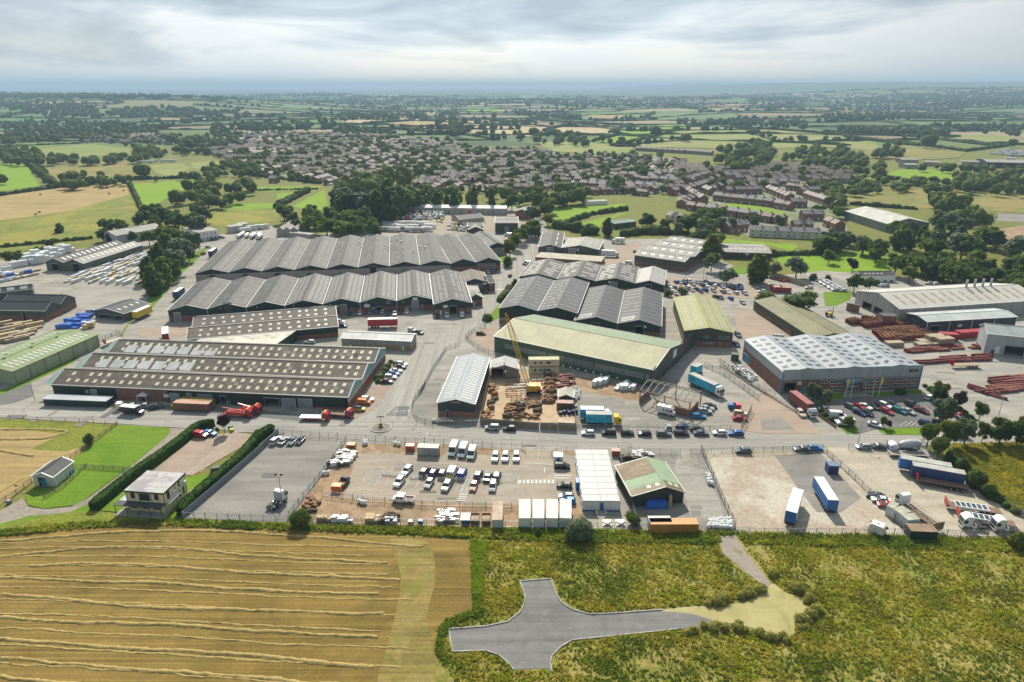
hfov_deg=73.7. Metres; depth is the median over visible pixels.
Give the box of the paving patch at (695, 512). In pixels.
[691,510,700,514]
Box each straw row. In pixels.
[0,428,67,439]
[0,449,32,456]
[0,474,30,492]
[0,529,422,547]
[0,540,405,547]
[0,545,387,563]
[0,546,364,555]
[0,564,389,574]
[0,574,391,587]
[0,575,378,594]
[0,586,411,600]
[0,593,384,615]
[0,598,395,614]
[0,613,380,631]
[0,615,377,638]
[0,627,405,648]
[0,637,373,668]
[0,644,401,667]
[0,656,306,681]
[0,662,338,681]
[0,674,75,681]
[9,555,379,564]
[15,452,69,485]
[30,562,399,580]
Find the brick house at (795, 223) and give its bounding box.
[790,218,807,226]
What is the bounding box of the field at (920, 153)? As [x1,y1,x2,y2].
[854,145,964,159]
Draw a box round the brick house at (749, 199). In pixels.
[746,194,755,204]
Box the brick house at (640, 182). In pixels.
[635,180,644,184]
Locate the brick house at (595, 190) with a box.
[590,186,599,194]
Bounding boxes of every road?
[0,405,1015,449]
[358,218,547,423]
[450,579,752,670]
[666,272,748,278]
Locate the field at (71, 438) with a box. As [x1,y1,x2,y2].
[0,419,115,451]
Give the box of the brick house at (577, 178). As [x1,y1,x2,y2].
[574,175,583,181]
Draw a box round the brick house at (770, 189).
[768,186,775,194]
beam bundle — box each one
[903,347,920,352]
[910,349,924,352]
[913,359,935,363]
[918,347,934,351]
[932,358,951,362]
[935,347,950,350]
[939,343,956,346]
[939,355,961,357]
[943,356,966,359]
[948,347,965,349]
[948,357,964,361]
[958,358,973,361]
[969,356,992,360]
[971,353,993,356]
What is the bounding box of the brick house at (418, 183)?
[415,179,422,187]
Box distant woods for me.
[0,86,1023,136]
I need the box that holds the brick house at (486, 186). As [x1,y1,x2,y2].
[481,183,490,191]
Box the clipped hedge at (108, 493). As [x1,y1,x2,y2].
[88,419,215,510]
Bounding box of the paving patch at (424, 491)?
[419,490,435,492]
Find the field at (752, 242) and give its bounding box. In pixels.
[723,239,794,250]
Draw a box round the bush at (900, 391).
[895,388,908,394]
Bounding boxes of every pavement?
[0,384,32,404]
[111,402,316,421]
[121,489,191,512]
[138,325,186,336]
[154,432,251,474]
[184,440,345,520]
[288,443,582,527]
[344,449,579,505]
[345,314,481,339]
[353,385,391,418]
[379,214,528,235]
[387,406,409,415]
[413,382,478,425]
[470,325,501,351]
[482,371,575,422]
[574,377,639,400]
[574,380,734,427]
[596,517,625,527]
[604,243,639,265]
[621,450,728,528]
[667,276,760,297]
[675,450,722,516]
[687,261,704,274]
[701,450,903,533]
[719,390,821,433]
[734,310,791,338]
[761,417,793,430]
[775,452,860,511]
[808,394,934,433]
[809,277,851,290]
[822,447,1023,535]
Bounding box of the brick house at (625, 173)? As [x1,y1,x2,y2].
[619,171,628,176]
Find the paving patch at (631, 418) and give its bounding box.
[624,417,639,419]
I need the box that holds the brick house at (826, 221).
[822,216,834,227]
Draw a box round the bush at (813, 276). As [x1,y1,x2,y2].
[809,273,817,279]
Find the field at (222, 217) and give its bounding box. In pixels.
[206,209,278,226]
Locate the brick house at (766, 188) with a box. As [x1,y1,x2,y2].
[765,184,771,192]
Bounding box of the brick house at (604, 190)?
[599,185,608,194]
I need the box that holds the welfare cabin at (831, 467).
[825,461,839,474]
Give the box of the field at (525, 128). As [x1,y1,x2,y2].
[464,119,558,135]
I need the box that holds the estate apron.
[0,207,1023,537]
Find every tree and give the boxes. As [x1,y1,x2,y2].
[0,251,17,261]
[11,250,23,259]
[95,227,107,238]
[96,218,105,226]
[99,218,113,226]
[106,223,115,230]
[113,219,125,228]
[114,221,128,228]
[126,231,138,240]
[131,210,152,225]
[137,203,157,213]
[137,256,151,280]
[139,230,152,245]
[140,265,164,295]
[146,215,158,223]
[146,242,166,263]
[147,213,163,222]
[148,225,163,240]
[149,256,172,288]
[150,219,162,225]
[155,206,171,225]
[157,231,171,249]
[161,227,182,238]
[162,249,189,266]
[163,214,173,227]
[163,258,182,280]
[165,209,180,217]
[166,237,195,253]
[167,212,186,230]
[181,231,202,248]
[182,211,195,226]
[186,215,208,228]
[186,244,196,261]
[192,205,201,212]
[196,206,212,222]
[216,414,230,431]
[275,204,291,222]
[283,204,294,213]
[286,211,298,221]
[290,218,300,225]
[299,215,318,232]
[301,206,311,215]
[304,207,324,227]
[304,210,324,228]
[307,204,319,210]
[317,218,332,235]
[322,206,335,217]
[327,220,336,231]
[328,187,343,207]
[329,210,337,219]
[331,213,344,221]
[332,220,354,236]
[333,220,346,237]
[334,191,342,212]
[334,191,357,211]
[339,209,354,215]
[343,211,357,221]
[347,214,366,224]
[349,191,372,209]
[351,185,361,192]
[352,221,364,236]
[354,206,369,220]
[363,220,381,234]
[367,188,380,222]
[367,217,378,225]
[376,187,398,221]
[380,178,392,192]
[389,186,404,218]
[393,185,414,207]
[394,184,409,216]
[410,190,424,206]
[421,189,428,203]
[429,190,442,204]
[442,194,449,203]
[449,191,459,205]
[466,194,470,204]
[469,185,478,204]
[488,187,495,204]
[503,239,516,254]
[504,195,520,209]
[507,232,521,247]
[514,228,528,243]
[520,224,533,239]
[523,219,539,235]
[524,206,541,218]
[531,193,545,208]
[531,225,541,236]
[539,202,553,214]
[541,197,556,208]
[542,213,553,224]
[554,194,566,207]
[601,217,613,236]
[638,212,656,224]
[659,218,672,226]
[673,222,683,235]
[678,212,699,232]
[690,231,703,238]
[694,216,714,228]
[697,208,710,213]
[699,229,709,238]
[700,234,724,258]
[701,224,716,232]
[702,252,721,271]
[704,232,725,245]
[712,206,727,214]
[712,208,722,220]
[712,221,722,227]
[717,217,726,222]
[718,268,738,282]
[727,217,736,227]
[741,212,752,219]
[746,252,770,283]
[748,214,761,224]
[769,262,782,274]
[774,214,786,225]
[781,290,817,307]
[784,256,809,277]
[806,382,823,401]
[812,235,824,247]
[814,235,838,251]
[819,389,832,405]
[823,249,837,263]
[825,245,836,249]
[828,228,838,236]
[832,232,847,251]
[833,232,851,250]
[843,416,854,426]
[846,258,858,270]
[846,273,866,292]
[847,233,856,246]
[855,235,869,253]
[855,236,872,254]
[863,277,879,288]
[867,239,888,259]
[868,247,885,263]
[879,238,890,253]
[880,416,888,424]
[885,220,908,233]
[885,252,909,272]
[888,226,902,249]
[895,228,915,251]
[901,266,919,281]
[905,231,917,248]
[906,251,924,265]
[907,220,919,237]
[910,256,926,275]
[915,225,927,243]
[918,236,930,248]
[919,256,939,278]
[920,230,933,238]
[920,251,936,258]
[920,422,940,447]
[922,238,949,252]
[927,209,951,225]
[930,228,944,253]
[931,437,949,459]
[932,380,951,399]
[933,217,945,231]
[933,397,959,421]
[935,229,947,241]
[935,257,956,278]
[936,260,961,282]
[937,250,957,259]
[940,260,965,284]
[940,419,963,441]
[943,212,965,228]
[945,217,969,228]
[945,262,972,283]
[946,223,968,235]
[947,232,975,258]
[950,212,966,231]
[950,218,966,239]
[951,265,976,283]
[952,225,966,233]
[953,390,967,406]
[957,417,979,443]
[958,234,988,253]
[961,258,979,274]
[965,217,976,229]
[967,249,986,260]
[968,256,986,269]
[972,226,999,238]
[974,401,990,420]
[976,270,990,282]
[977,229,989,246]
[977,271,989,282]
[977,421,993,442]
[979,267,989,273]
[982,258,997,268]
[985,267,1007,282]
[988,230,1007,250]
[989,416,1018,442]
[998,275,1016,283]
[1002,256,1023,270]
[1003,234,1023,255]
[1005,262,1023,275]
[1007,236,1022,255]
[1010,278,1023,287]
[1011,272,1023,279]
[1013,416,1023,443]
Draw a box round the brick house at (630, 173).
[628,171,637,176]
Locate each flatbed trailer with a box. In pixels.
[102,337,122,343]
[887,450,929,457]
[916,471,969,492]
[944,495,1001,515]
[949,359,979,367]
[956,505,1016,527]
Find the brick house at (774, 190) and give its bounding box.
[771,187,779,195]
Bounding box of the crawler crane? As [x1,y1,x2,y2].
[505,313,541,394]
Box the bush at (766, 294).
[755,291,775,299]
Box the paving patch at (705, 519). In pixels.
[701,517,716,522]
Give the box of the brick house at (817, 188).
[812,185,820,193]
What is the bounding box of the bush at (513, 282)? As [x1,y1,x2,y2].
[511,279,517,285]
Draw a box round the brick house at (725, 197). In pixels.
[721,192,731,201]
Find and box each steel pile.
[481,413,491,417]
[483,409,494,413]
[487,399,494,404]
[487,404,494,409]
[488,387,494,392]
[489,383,498,387]
[491,391,497,396]
[502,412,511,417]
[504,406,510,411]
[513,414,521,418]
[515,407,524,412]
[516,403,525,406]
[527,402,533,407]
[527,413,535,418]
[533,403,541,406]
[533,407,541,412]
[533,413,539,418]
[541,398,546,403]
[544,373,551,376]
[547,398,554,403]
[548,380,555,385]
[549,389,556,392]
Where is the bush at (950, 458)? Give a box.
[942,451,956,466]
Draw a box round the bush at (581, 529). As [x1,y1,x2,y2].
[564,516,594,541]
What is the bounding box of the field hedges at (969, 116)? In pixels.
[0,87,1023,145]
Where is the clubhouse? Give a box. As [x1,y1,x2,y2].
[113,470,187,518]
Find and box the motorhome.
[656,403,675,416]
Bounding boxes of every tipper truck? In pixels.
[337,475,350,486]
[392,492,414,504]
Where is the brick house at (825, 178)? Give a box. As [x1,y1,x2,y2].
[821,175,829,181]
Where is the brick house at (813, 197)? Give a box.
[811,193,819,201]
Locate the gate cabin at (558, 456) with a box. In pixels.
[554,452,562,462]
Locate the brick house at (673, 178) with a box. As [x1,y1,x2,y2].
[669,176,678,179]
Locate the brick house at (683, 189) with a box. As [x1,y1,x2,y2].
[679,184,687,193]
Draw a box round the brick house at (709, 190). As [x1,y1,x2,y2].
[705,186,716,194]
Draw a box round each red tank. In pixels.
[937,331,959,340]
[954,329,973,338]
[969,328,979,337]
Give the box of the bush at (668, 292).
[665,289,672,295]
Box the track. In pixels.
[0,428,185,523]
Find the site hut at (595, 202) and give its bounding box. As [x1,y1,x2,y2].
[582,199,607,205]
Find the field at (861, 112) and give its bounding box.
[778,108,872,113]
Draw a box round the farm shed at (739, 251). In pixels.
[720,243,771,259]
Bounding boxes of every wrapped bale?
[592,378,597,386]
[597,378,602,385]
[602,376,608,384]
[619,383,624,390]
[623,383,628,390]
[630,383,636,390]
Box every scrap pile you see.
[331,514,340,522]
[337,515,345,521]
[340,514,352,522]
[342,456,353,461]
[377,516,385,524]
[385,516,391,524]
[389,516,397,524]
[391,513,399,517]
[435,515,444,524]
[439,513,445,522]
[445,517,451,523]
[447,508,458,515]
[447,514,458,522]
[619,454,625,460]
[625,453,632,460]
[751,374,757,379]
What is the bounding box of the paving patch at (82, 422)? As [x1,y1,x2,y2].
[74,416,94,425]
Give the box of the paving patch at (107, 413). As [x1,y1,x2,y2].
[100,410,115,417]
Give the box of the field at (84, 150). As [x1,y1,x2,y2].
[40,145,130,155]
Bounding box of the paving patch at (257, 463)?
[251,460,263,466]
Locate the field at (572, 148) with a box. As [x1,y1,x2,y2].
[536,142,632,153]
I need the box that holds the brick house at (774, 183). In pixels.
[769,180,777,185]
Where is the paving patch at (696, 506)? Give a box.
[690,505,702,508]
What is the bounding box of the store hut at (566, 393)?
[558,386,574,399]
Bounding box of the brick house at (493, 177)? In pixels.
[489,175,499,181]
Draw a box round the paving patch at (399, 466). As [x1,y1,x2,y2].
[394,463,403,469]
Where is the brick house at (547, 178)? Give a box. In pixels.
[541,175,550,181]
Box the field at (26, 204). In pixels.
[0,184,128,219]
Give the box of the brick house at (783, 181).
[778,177,788,185]
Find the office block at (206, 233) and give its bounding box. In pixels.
[183,226,218,240]
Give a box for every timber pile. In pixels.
[0,319,12,325]
[0,328,14,332]
[0,332,10,336]
[1,272,14,278]
[3,323,22,329]
[4,321,21,326]
[4,336,25,342]
[8,331,27,335]
[11,325,25,329]
[13,320,32,324]
[16,332,34,336]
[17,328,37,332]
[19,269,32,274]
[23,325,42,329]
[25,320,44,327]
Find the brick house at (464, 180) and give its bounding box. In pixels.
[462,176,468,184]
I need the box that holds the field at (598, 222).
[582,211,631,226]
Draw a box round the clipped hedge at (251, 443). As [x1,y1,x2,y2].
[175,424,274,515]
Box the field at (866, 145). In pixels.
[640,127,879,149]
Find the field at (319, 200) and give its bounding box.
[294,190,327,209]
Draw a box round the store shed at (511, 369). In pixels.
[490,356,519,378]
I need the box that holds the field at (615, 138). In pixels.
[590,125,684,142]
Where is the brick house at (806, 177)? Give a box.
[802,173,812,180]
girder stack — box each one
[967,383,1000,394]
[973,389,1007,399]
[980,387,1007,393]
[987,377,1013,383]
[988,375,1013,378]
[991,384,1015,387]
[994,381,1019,384]
[998,388,1018,392]
[1002,379,1023,383]
[1006,386,1023,390]
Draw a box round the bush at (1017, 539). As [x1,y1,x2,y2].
[1006,531,1023,549]
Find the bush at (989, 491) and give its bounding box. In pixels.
[980,484,999,499]
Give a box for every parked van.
[85,308,94,313]
[192,429,208,438]
[357,397,371,404]
[446,465,458,476]
[447,440,458,456]
[457,441,468,457]
[457,468,467,476]
[466,444,476,459]
[623,260,632,264]
[772,333,783,336]
[829,409,846,417]
[835,417,855,426]
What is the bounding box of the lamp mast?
[274,473,282,506]
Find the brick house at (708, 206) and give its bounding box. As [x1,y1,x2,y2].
[705,203,718,209]
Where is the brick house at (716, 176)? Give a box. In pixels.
[712,173,720,180]
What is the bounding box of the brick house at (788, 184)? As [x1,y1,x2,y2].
[785,182,795,190]
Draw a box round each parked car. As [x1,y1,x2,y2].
[139,403,151,407]
[148,403,163,409]
[204,429,217,436]
[210,465,219,472]
[268,436,281,444]
[277,436,289,444]
[286,436,297,445]
[294,435,305,444]
[303,339,315,343]
[338,323,347,326]
[354,405,365,411]
[361,395,374,400]
[380,378,393,383]
[384,373,396,379]
[387,371,399,375]
[389,368,402,372]
[392,474,405,487]
[393,364,406,368]
[395,361,408,365]
[400,464,413,475]
[414,329,424,333]
[418,466,430,476]
[423,477,434,488]
[428,467,439,477]
[437,468,447,477]
[440,479,452,491]
[469,480,477,491]
[473,470,483,479]
[476,331,485,334]
[483,471,492,481]
[485,423,498,430]
[488,479,496,491]
[491,450,498,461]
[492,471,501,480]
[501,450,508,461]
[502,425,515,431]
[513,450,519,461]
[554,461,569,469]
[556,481,571,488]
[558,492,573,498]
[559,496,575,504]
[581,429,594,435]
[601,428,615,435]
[620,429,633,435]
[637,430,651,435]
[656,430,671,436]
[665,423,671,430]
[673,429,689,435]
[675,423,688,429]
[689,425,704,431]
[691,412,705,418]
[693,429,708,435]
[698,407,712,414]
[699,404,714,410]
[702,402,716,408]
[712,429,726,435]
[727,429,743,435]
[732,341,740,346]
[732,415,747,420]
[733,409,747,416]
[734,331,741,336]
[734,446,751,453]
[793,445,810,451]
[795,408,806,416]
[807,444,823,450]
[843,402,857,408]
[851,408,867,415]
[852,403,867,408]
[855,443,871,449]
[860,402,872,409]
[861,408,874,416]
[865,491,885,497]
[867,402,879,409]
[867,420,883,428]
[870,495,890,502]
[871,443,886,449]
[873,402,885,407]
[876,500,890,507]
[878,400,892,408]
[879,406,894,414]
[885,399,899,406]
[891,405,907,414]
[902,407,916,414]
[904,399,919,406]
[913,406,929,413]
[917,418,933,424]
[924,394,933,400]
[931,418,941,423]
[955,415,970,419]
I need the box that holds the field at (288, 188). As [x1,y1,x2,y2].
[257,186,319,191]
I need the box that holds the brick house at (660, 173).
[654,170,662,175]
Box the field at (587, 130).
[557,124,612,132]
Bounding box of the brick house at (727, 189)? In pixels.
[723,185,733,193]
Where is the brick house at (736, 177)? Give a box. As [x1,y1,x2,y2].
[732,173,743,181]
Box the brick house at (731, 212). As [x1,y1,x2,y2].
[726,206,739,217]
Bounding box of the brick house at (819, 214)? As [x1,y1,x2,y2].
[812,208,824,219]
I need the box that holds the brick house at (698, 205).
[695,202,706,211]
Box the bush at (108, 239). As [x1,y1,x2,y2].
[105,234,111,241]
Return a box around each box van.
[112,401,123,408]
[119,403,144,415]
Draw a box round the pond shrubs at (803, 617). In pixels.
[684,568,823,643]
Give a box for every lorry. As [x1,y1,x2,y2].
[239,227,250,231]
[258,224,269,228]
[381,226,390,230]
[388,227,400,230]
[394,221,405,223]
[406,224,418,226]
[412,227,424,231]
[418,221,429,224]
[420,226,432,230]
[424,223,435,227]
[580,406,610,420]
[585,411,621,425]
[601,249,618,256]
[612,237,624,242]
[688,372,724,397]
[788,390,818,417]
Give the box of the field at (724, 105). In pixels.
[706,104,747,108]
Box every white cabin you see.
[519,499,530,527]
[532,499,543,527]
[546,499,557,527]
[559,499,571,527]
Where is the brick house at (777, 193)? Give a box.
[775,189,782,197]
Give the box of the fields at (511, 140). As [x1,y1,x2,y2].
[0,88,1023,145]
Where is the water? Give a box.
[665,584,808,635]
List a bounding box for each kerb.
[448,580,525,669]
[520,578,662,614]
[549,627,682,671]
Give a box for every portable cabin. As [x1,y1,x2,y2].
[885,501,899,516]
[891,505,911,522]
[899,513,919,527]
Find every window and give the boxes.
[139,493,149,500]
[830,379,843,383]
[830,386,843,389]
[863,384,873,387]
[864,378,873,381]
[875,378,888,381]
[875,384,888,387]
[890,377,903,380]
[890,383,903,386]
[905,376,918,380]
[905,383,917,386]
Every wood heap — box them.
[301,501,310,507]
[304,499,313,506]
[304,507,317,512]
[306,494,314,499]
[308,500,317,507]
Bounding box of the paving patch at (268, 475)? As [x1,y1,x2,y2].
[261,473,277,476]
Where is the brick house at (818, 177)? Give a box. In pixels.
[810,175,820,179]
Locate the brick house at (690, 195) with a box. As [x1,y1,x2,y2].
[685,193,694,201]
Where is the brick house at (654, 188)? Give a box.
[647,184,658,193]
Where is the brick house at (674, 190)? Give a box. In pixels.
[667,185,678,195]
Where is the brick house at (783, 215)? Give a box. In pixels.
[772,213,787,223]
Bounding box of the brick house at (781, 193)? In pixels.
[779,190,786,198]
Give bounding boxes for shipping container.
[173,399,212,410]
[179,396,215,406]
[417,443,439,455]
[492,501,502,527]
[557,400,573,410]
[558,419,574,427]
[647,516,670,529]
[649,518,698,532]
[731,352,738,360]
[769,284,782,292]
[779,284,791,292]
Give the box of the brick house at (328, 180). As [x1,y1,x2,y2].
[323,177,333,184]
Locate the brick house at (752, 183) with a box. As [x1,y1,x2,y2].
[748,181,756,185]
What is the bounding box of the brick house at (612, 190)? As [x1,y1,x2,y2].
[609,186,619,193]
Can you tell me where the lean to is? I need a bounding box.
[42,394,113,407]
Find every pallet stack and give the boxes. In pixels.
[0,265,12,270]
[8,261,19,267]
[17,259,28,266]
[21,255,30,262]
[28,258,37,264]
[29,249,38,254]
[34,254,45,263]
[48,247,58,251]
[49,251,57,256]
[56,248,65,253]
[61,244,72,252]
[316,515,327,520]
[364,516,374,522]
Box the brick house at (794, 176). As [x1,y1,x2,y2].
[788,174,797,181]
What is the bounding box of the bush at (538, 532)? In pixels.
[535,527,541,535]
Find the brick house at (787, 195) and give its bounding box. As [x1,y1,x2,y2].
[782,192,794,200]
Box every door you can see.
[22,311,26,320]
[41,478,46,488]
[170,394,178,401]
[174,312,180,321]
[198,395,211,397]
[282,399,295,407]
[298,399,312,408]
[340,305,346,313]
[370,267,375,273]
[401,267,407,272]
[412,301,418,310]
[547,247,552,252]
[569,248,575,253]
[611,282,616,287]
[662,358,670,376]
[743,353,748,363]
[847,383,858,390]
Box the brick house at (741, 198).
[737,194,747,203]
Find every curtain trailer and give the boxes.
[132,305,152,319]
[161,326,169,339]
[172,287,184,298]
[208,247,217,256]
[367,317,397,327]
[690,362,702,374]
[784,487,803,525]
[812,476,838,512]
[898,454,952,472]
[910,461,965,483]
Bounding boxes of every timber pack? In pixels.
[59,323,72,328]
[68,318,81,321]
[70,277,81,282]
[75,322,82,326]
[77,315,90,318]
[84,275,94,280]
[87,278,98,283]
[94,272,104,277]
[99,277,108,282]
[100,268,109,272]
[105,278,115,283]
[115,267,125,271]
[115,278,125,283]
[119,273,128,277]
[122,279,132,284]
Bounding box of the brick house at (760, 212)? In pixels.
[751,209,762,215]
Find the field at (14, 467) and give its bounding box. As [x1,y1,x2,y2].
[0,418,101,504]
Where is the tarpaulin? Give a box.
[645,499,667,508]
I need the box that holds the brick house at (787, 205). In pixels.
[780,200,794,209]
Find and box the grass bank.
[0,511,1006,542]
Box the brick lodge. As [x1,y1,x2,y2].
[469,290,482,305]
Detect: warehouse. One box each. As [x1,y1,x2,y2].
[0,284,34,299]
[0,294,76,320]
[0,329,99,383]
[44,240,142,271]
[44,339,385,409]
[93,298,150,320]
[102,223,157,242]
[166,270,432,321]
[186,305,338,340]
[194,232,450,281]
[276,220,307,235]
[340,330,416,350]
[408,204,506,214]
[429,269,471,314]
[436,353,490,417]
[437,233,500,271]
[451,213,483,225]
[462,269,488,290]
[466,222,483,230]
[468,224,483,233]
[474,231,504,253]
[493,314,694,386]
[495,216,518,232]
[498,275,589,323]
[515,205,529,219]
[519,259,638,289]
[535,252,604,264]
[538,230,564,253]
[561,236,603,255]
[574,285,662,337]
[614,456,685,506]
[634,236,720,271]
[635,266,666,292]
[673,294,733,347]
[742,332,922,393]
[753,296,849,335]
[844,206,929,231]
[855,278,1023,320]
[895,158,918,163]
[898,163,918,168]
[907,308,1017,331]
[925,160,939,165]
[958,160,978,165]
[976,159,1023,167]
[976,323,1023,356]
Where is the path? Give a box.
[720,536,770,586]
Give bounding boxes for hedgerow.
[0,117,1021,514]
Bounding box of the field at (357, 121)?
[342,116,431,122]
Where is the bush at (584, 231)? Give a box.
[580,226,589,235]
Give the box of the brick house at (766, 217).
[760,211,774,222]
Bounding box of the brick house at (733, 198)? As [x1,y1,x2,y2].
[729,193,738,202]
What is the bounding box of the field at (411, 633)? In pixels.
[378,535,435,681]
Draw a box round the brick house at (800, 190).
[796,185,807,194]
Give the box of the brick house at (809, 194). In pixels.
[807,191,815,200]
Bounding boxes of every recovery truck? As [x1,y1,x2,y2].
[221,407,254,417]
[238,403,262,413]
[299,410,330,420]
[330,407,354,418]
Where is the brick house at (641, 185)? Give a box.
[637,183,648,188]
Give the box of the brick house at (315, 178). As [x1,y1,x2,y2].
[311,175,320,180]
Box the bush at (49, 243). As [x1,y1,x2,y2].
[44,240,53,245]
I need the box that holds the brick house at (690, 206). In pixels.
[685,201,697,210]
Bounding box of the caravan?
[865,519,887,535]
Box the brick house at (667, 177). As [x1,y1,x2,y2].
[659,175,669,181]
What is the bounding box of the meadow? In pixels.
[951,443,1022,517]
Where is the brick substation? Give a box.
[846,302,859,312]
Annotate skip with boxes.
[330,482,342,491]
[346,442,355,448]
[405,443,414,450]
[461,513,469,523]
[470,513,479,523]
[481,513,490,523]
[611,448,620,455]
[727,402,736,409]
[733,402,741,409]
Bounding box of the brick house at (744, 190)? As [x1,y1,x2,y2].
[741,185,748,193]
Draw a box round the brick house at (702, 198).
[697,193,708,202]
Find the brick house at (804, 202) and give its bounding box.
[798,197,807,206]
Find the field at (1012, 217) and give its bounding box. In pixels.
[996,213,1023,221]
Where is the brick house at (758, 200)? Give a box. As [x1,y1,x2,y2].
[753,195,765,205]
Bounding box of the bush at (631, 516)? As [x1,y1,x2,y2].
[624,510,640,526]
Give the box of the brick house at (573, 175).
[571,172,581,179]
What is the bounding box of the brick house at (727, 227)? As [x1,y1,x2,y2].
[720,221,736,232]
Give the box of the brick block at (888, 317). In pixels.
[878,313,897,325]
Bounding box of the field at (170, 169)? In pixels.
[149,163,190,175]
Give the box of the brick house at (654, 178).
[650,175,659,181]
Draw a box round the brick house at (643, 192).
[636,188,649,195]
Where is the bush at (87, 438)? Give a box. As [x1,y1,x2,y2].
[81,432,93,444]
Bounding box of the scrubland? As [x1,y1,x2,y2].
[436,537,1023,681]
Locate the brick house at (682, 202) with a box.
[676,197,687,207]
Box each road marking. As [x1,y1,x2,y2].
[89,276,928,500]
[460,470,570,492]
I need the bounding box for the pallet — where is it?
[82,324,87,329]
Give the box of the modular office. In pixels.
[574,450,619,519]
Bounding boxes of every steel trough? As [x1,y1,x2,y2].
[847,318,856,324]
[854,318,863,323]
[861,314,869,318]
[862,322,871,327]
[874,320,883,325]
[883,321,892,325]
[907,334,916,339]
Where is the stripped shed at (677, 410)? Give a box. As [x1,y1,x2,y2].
[639,379,701,416]
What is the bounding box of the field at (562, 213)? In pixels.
[554,204,624,219]
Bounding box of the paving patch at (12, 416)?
[4,415,26,417]
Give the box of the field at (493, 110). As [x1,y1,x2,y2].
[462,107,502,112]
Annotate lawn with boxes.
[0,355,80,393]
[0,504,96,526]
[26,425,168,508]
[100,475,208,517]
[120,248,205,336]
[486,302,501,322]
[497,255,511,267]
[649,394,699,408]
[731,266,747,273]
[812,393,843,401]
[823,291,851,305]
[839,426,858,433]
[867,389,921,395]
[877,427,921,434]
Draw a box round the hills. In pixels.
[0,81,1023,96]
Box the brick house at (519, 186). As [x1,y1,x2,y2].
[514,182,523,190]
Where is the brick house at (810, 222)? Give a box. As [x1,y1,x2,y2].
[800,218,813,227]
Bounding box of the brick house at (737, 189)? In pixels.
[732,185,742,193]
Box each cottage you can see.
[318,173,325,181]
[665,211,678,222]
[670,212,685,222]
[748,224,764,236]
[763,225,778,237]
[776,225,792,237]
[790,226,806,238]
[804,226,820,238]
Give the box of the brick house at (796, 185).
[790,182,799,190]
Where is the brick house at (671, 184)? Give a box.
[667,182,676,186]
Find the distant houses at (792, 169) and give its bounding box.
[79,131,853,182]
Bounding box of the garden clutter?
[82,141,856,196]
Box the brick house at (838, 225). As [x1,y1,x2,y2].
[829,219,845,230]
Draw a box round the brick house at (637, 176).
[633,174,641,180]
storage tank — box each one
[226,225,236,232]
[233,224,242,231]
[236,222,247,226]
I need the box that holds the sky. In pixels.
[0,0,1023,96]
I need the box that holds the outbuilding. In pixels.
[467,284,479,291]
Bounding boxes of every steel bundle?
[555,383,566,387]
[560,380,571,384]
[564,374,574,378]
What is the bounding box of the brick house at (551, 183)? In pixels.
[545,181,554,189]
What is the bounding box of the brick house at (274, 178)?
[268,174,279,182]
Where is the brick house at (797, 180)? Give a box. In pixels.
[790,178,799,182]
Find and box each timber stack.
[884,340,904,346]
[913,341,934,345]
[915,338,928,341]
[924,333,944,340]
[933,335,955,345]
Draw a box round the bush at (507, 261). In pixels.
[502,255,512,266]
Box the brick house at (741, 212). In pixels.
[737,208,750,218]
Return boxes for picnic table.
[602,519,611,524]
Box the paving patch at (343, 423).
[339,421,347,425]
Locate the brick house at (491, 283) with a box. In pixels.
[484,275,495,291]
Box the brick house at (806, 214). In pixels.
[798,208,814,219]
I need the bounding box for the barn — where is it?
[610,218,636,228]
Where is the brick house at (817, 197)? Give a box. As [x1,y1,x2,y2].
[815,194,824,203]
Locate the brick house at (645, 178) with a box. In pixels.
[640,175,650,181]
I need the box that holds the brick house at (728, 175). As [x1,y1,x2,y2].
[723,171,733,179]
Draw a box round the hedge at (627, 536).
[0,517,1023,551]
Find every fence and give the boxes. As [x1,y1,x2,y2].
[0,415,116,424]
[0,478,31,501]
[43,463,86,498]
[69,421,117,458]
[74,463,130,469]
[98,330,122,341]
[181,429,278,517]
[181,512,637,528]
[273,428,346,438]
[288,437,345,515]
[321,490,511,507]
[346,433,524,450]
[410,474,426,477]
[411,341,478,424]
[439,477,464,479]
[465,324,493,353]
[480,374,489,417]
[480,418,538,428]
[540,422,557,429]
[551,446,573,455]
[558,423,575,430]
[572,371,575,423]
[578,423,741,430]
[618,444,637,521]
[618,445,680,454]
[637,523,905,535]
[690,444,822,453]
[701,444,735,527]
[705,363,758,399]
[719,359,775,395]
[719,365,794,411]
[741,405,751,428]
[770,273,806,285]
[818,413,836,427]
[822,444,904,530]
[848,438,930,452]
[938,529,1023,536]
[998,491,1023,517]
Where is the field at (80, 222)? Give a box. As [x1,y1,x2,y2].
[0,194,138,251]
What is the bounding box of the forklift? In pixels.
[825,307,835,316]
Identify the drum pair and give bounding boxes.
[567,409,573,414]
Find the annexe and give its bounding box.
[196,330,296,343]
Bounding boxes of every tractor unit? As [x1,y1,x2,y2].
[265,488,287,510]
[957,511,987,530]
[989,514,1019,533]
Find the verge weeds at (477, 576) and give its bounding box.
[434,537,486,664]
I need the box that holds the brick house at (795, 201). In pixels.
[788,197,802,206]
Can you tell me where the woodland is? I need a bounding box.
[0,126,1023,225]
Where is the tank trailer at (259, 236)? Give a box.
[256,233,262,239]
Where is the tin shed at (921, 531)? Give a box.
[903,523,938,539]
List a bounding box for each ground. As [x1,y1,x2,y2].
[0,146,1023,539]
[222,157,332,176]
[362,149,677,193]
[677,184,847,235]
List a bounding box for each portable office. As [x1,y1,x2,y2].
[288,231,315,238]
[528,356,558,366]
[528,364,558,373]
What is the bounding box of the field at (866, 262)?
[774,251,894,272]

